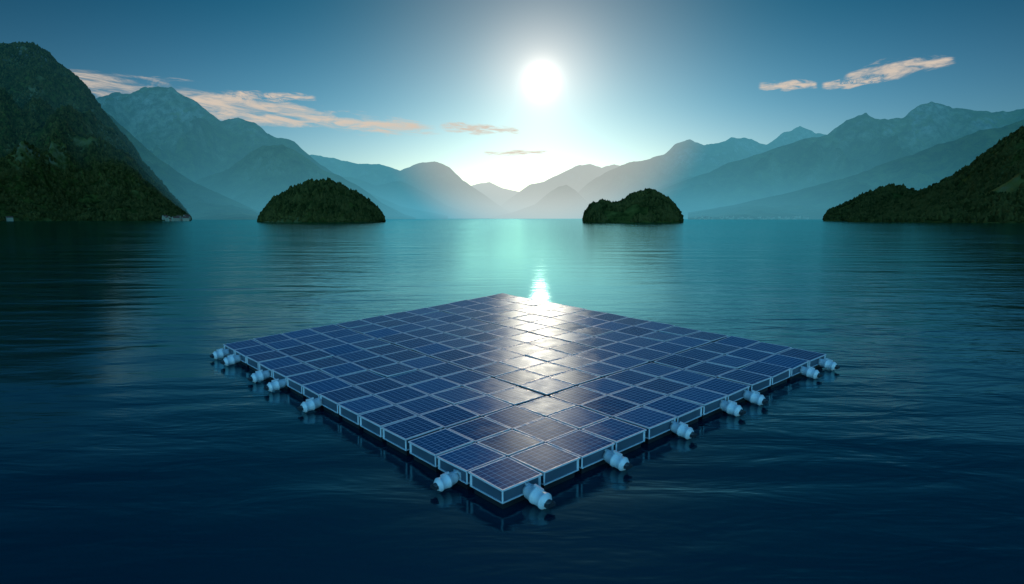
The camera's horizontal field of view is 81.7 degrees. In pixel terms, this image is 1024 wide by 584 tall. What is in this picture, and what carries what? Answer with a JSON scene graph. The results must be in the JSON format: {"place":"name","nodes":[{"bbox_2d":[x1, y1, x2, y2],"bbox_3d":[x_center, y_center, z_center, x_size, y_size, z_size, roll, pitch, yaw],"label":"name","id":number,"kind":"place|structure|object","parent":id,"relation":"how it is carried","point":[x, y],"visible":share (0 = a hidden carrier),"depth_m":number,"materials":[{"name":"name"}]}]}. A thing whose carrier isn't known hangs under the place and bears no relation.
{"place":"outdoors","nodes":[
{"label":"outdoors","id":0,"kind":"place"},
{"bbox_2d":[0,43,189,220],"bbox_3d":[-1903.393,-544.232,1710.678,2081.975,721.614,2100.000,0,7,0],"label":"forested mountain","id":1,"kind":"structure","parent":0,"point":[83,142],"depth_m":1941.69,"materials":[{"name":"green plant"}]},
{"bbox_2d":[0,41,191,220],"bbox_3d":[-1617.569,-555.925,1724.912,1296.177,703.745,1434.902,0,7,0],"label":"forest","id":2,"kind":"object","parent":1,"relation":"on","point":[157,205],"visible":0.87,"depth_m":1951.93,"materials":[{"name":"green plant"}]},
{"bbox_2d":[162,215,190,220],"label":"lakeside village","id":3,"kind":"object","parent":1,"relation":"on","point":[177,218],"visible":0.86,"depth_m":1592.18,"materials":[{"name":"paint"}]},
{"bbox_2d":[107,113,259,219],"bbox_3d":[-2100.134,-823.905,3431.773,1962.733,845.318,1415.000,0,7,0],"label":"mountain","id":4,"kind":"structure","parent":0,"point":[198,201],"depth_m":3566.73,"materials":[{"name":"teal stone"}]},
{"bbox_2d":[73,72,423,133],"bbox_3d":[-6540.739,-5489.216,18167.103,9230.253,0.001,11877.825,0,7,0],"label":"cloud","id":5,"kind":"structure","parent":0,"point":[222,103],"depth_m":18232.01,"materials":[{"name":"white"}]},
{"bbox_2d":[96,86,447,218],"bbox_3d":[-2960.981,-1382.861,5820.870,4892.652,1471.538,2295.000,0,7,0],"label":"mountain","id":6,"kind":"structure","parent":0,"point":[188,138],"depth_m":6076.73,"materials":[{"name":"teal stone"}]},
{"bbox_2d":[237,91,312,101],"bbox_3d":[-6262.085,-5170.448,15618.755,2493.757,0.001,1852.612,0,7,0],"label":"cloud","id":7,"kind":"structure","parent":0,"point":[272,95],"depth_m":15679.94,"materials":[{"name":"white"}]},
{"bbox_2d":[194,144,415,218],"bbox_3d":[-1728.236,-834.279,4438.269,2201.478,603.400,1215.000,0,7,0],"label":"mountain","id":8,"kind":"structure","parent":0,"point":[258,179],"depth_m":4475.75,"materials":[{"name":"teal stone"}]},
{"bbox_2d":[310,155,510,218],"bbox_3d":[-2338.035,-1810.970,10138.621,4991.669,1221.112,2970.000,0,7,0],"label":"mountain","id":9,"kind":"structure","parent":0,"point":[445,185],"depth_m":10409.85,"materials":[{"name":"teal stone"}]},
{"bbox_2d":[343,177,479,218],"bbox_3d":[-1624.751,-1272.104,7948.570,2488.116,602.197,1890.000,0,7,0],"label":"mountain","id":10,"kind":"structure","parent":0,"point":[402,194],"depth_m":8079.83,"materials":[{"name":"teal stone"}]},
{"bbox_2d":[443,123,517,133],"bbox_3d":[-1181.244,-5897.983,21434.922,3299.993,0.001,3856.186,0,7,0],"label":"cloud","id":11,"kind":"structure","parent":0,"point":[476,128],"depth_m":21289.42,"materials":[{"name":"white"}]},
{"bbox_2d":[472,182,517,205],"bbox_3d":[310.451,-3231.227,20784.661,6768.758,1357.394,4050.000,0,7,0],"label":"mountain","id":12,"kind":"structure","parent":0,"point":[498,195],"depth_m":21231.72,"materials":[{"name":"grey stone"}]},
{"bbox_2d":[0,218,1023,583],"bbox_3d":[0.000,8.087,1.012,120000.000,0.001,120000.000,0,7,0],"label":"lake water","id":13,"kind":"structure","parent":0,"point":[144,438],"depth_m":24.01,"materials":[{"name":"blue liquid"}]},
{"bbox_2d":[6,216,13,220],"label":"lakeside village","id":14,"kind":"object","parent":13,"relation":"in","point":[9,218],"visible":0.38,"depth_m":1516.81,"materials":[{"name":"paint"}]},
{"bbox_2d":[260,188,380,221],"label":"wooded island","id":15,"kind":"structure","parent":13,"relation":"in","point":[320,220],"depth_m":1146.45,"materials":[{"name":"green plant"}]},
{"bbox_2d":[257,177,385,221],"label":"forest","id":16,"kind":"object","parent":15,"relation":"on","point":[368,209],"visible":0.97,"depth_m":1165.78,"materials":[{"name":"green plant"}]},
{"bbox_2d":[210,293,839,509],"bbox_3d":[-0.614,3.354,37.183,29.101,1.013,33.307,-6,10,-42],"label":"floating solar array","id":17,"kind":"object","parent":13,"relation":"on","point":[502,400],"visible":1,"depth_m":27.72,"materials":[{"name":"blue glass"}]},
{"bbox_2d":[586,192,679,222],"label":"wooded island","id":18,"kind":"structure","parent":13,"relation":"in","point":[629,213],"depth_m":1070.03,"materials":[{"name":"green plant"}]},
{"bbox_2d":[582,188,683,222],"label":"forest","id":19,"kind":"object","parent":18,"relation":"on","point":[664,205],"visible":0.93,"depth_m":1092.24,"materials":[{"name":"green plant"}]},
{"bbox_2d":[695,216,808,219],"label":"lakeside village","id":20,"kind":"object","parent":13,"relation":"in","point":[749,217],"visible":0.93,"depth_m":3204.13,"materials":[{"name":"paint"}]},
{"bbox_2d":[0,0,1023,191],"label":"sky","id":21,"kind":"structure","parent":0,"point":[601,83],"materials":[{"name":"blue"}]},
{"bbox_2d":[486,150,545,154],"bbox_3d":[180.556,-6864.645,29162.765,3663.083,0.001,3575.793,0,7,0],"label":"cloud","id":22,"kind":"structure","parent":0,"point":[519,152],"depth_m":29096.30,"materials":[{"name":"white"}]},
{"bbox_2d":[490,185,588,218],"bbox_3d":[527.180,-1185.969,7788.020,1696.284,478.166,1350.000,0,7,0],"label":"mountain","id":23,"kind":"structure","parent":0,"point":[564,202],"depth_m":7732.25,"materials":[{"name":"grey stone"}]},
{"bbox_2d":[501,164,618,212],"bbox_3d":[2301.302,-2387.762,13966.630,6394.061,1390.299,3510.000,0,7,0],"label":"mountain","id":24,"kind":"structure","parent":0,"point":[577,178],"depth_m":14265.35,"materials":[{"name":"grey stone"}]},
{"bbox_2d":[656,176,695,189],"bbox_3d":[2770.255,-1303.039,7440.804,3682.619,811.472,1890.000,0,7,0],"label":"mountain","id":25,"kind":"structure","parent":0,"point":[666,185],"depth_m":7848.89,"materials":[{"name":"teal stone"}]},
{"bbox_2d":[578,126,825,203],"bbox_3d":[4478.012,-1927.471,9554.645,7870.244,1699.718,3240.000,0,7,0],"label":"mountain","id":26,"kind":"structure","parent":0,"point":[682,160],"depth_m":9927.48,"materials":[{"name":"teal stone"}]},
{"bbox_2d":[760,80,815,89],"bbox_3d":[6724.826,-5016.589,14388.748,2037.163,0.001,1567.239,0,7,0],"label":"cloud","id":27,"kind":"structure","parent":0,"point":[787,85],"depth_m":14377.70,"materials":[{"name":"white"}]},
{"bbox_2d":[657,102,1023,218],"bbox_3d":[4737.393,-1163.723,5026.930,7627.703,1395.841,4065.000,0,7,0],"label":"mountain","id":28,"kind":"structure","parent":0,"point":[858,144],"depth_m":6014.92,"materials":[{"name":"teal stone"}]},
{"bbox_2d":[823,77,879,88],"bbox_3d":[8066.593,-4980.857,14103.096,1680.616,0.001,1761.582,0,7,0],"label":"cloud","id":29,"kind":"structure","parent":0,"point":[846,86],"depth_m":14269.96,"materials":[{"name":"white"}]},
{"bbox_2d":[688,119,1023,218],"bbox_3d":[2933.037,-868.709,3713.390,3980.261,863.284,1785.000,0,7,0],"label":"mountain","id":30,"kind":"structure","parent":0,"point":[925,168],"depth_m":3982.46,"materials":[{"name":"teal stone"}]},
{"bbox_2d":[827,188,911,220],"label":"wooded hill","id":31,"kind":"structure","parent":0,"point":[894,196],"depth_m":1677.83,"materials":[{"name":"green plant"}]},
{"bbox_2d":[822,183,917,220],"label":"forest","id":32,"kind":"object","parent":31,"relation":"on","point":[871,199],"visible":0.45,"depth_m":1649.59,"materials":[{"name":"green plant"}]},
{"bbox_2d":[848,58,951,78],"bbox_3d":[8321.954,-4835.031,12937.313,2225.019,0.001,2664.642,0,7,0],"label":"cloud","id":33,"kind":"structure","parent":0,"point":[892,70],"depth_m":12657.52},
{"bbox_2d":[855,136,1023,222],"bbox_3d":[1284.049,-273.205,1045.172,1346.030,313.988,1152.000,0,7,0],"label":"forested mountain","id":34,"kind":"structure","parent":0,"point":[1013,184],"depth_m":1046.59,"materials":[{"name":"green plant"}]},
{"bbox_2d":[847,125,1023,222],"bbox_3d":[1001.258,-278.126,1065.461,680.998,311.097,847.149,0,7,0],"label":"forest","id":35,"kind":"object","parent":34,"relation":"on","point":[941,195],"visible":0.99,"depth_m":1143.46,"materials":[{"name":"green plant"}]}
]}

